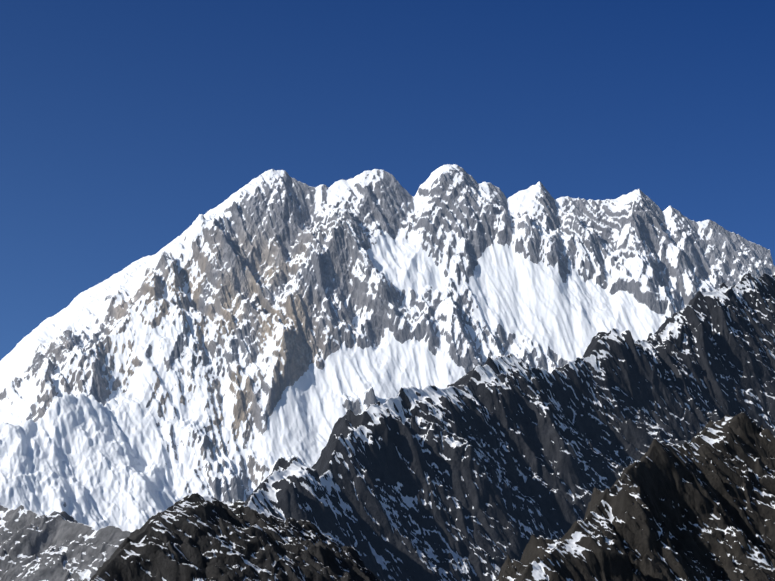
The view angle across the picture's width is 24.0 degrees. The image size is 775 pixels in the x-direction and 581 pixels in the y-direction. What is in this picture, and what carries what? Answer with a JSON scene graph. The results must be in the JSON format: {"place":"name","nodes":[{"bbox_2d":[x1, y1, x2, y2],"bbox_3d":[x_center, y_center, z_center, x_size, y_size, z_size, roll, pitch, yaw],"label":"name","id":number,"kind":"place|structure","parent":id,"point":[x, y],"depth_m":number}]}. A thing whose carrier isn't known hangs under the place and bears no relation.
{"place":"outdoors","nodes":[
{"label":"outdoors","id":0,"kind":"place"},
{"bbox_2d":[0,505,130,580],"bbox_3d":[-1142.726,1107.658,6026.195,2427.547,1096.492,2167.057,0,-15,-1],"label":"rocky ridge","id":1,"kind":"structure","parent":0,"point":[57,546],"depth_m":6201.34},
{"bbox_2d":[89,493,380,580],"bbox_3d":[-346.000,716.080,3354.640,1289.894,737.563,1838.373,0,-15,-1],"label":"rocky ridge","id":2,"kind":"structure","parent":0,"point":[195,537],"depth_m":3286.61},
{"bbox_2d":[0,164,774,531],"bbox_3d":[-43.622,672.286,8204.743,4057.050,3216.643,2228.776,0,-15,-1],"label":"snowy mountain","id":3,"kind":"structure","parent":0,"point":[238,344],"depth_m":8606.69},
{"bbox_2d":[0,0,774,360],"label":"sky","id":4,"kind":"structure","parent":0,"point":[123,123]},
{"bbox_2d":[244,272,774,580],"bbox_3d":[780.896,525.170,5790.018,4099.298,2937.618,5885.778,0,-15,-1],"label":"dark ridge","id":5,"kind":"structure","parent":0,"point":[480,472],"depth_m":5638.92},
{"bbox_2d":[494,412,774,580],"bbox_3d":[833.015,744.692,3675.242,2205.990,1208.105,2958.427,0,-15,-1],"label":"rocky ridge","id":6,"kind":"structure","parent":0,"point":[700,506],"depth_m":3603.32}
]}

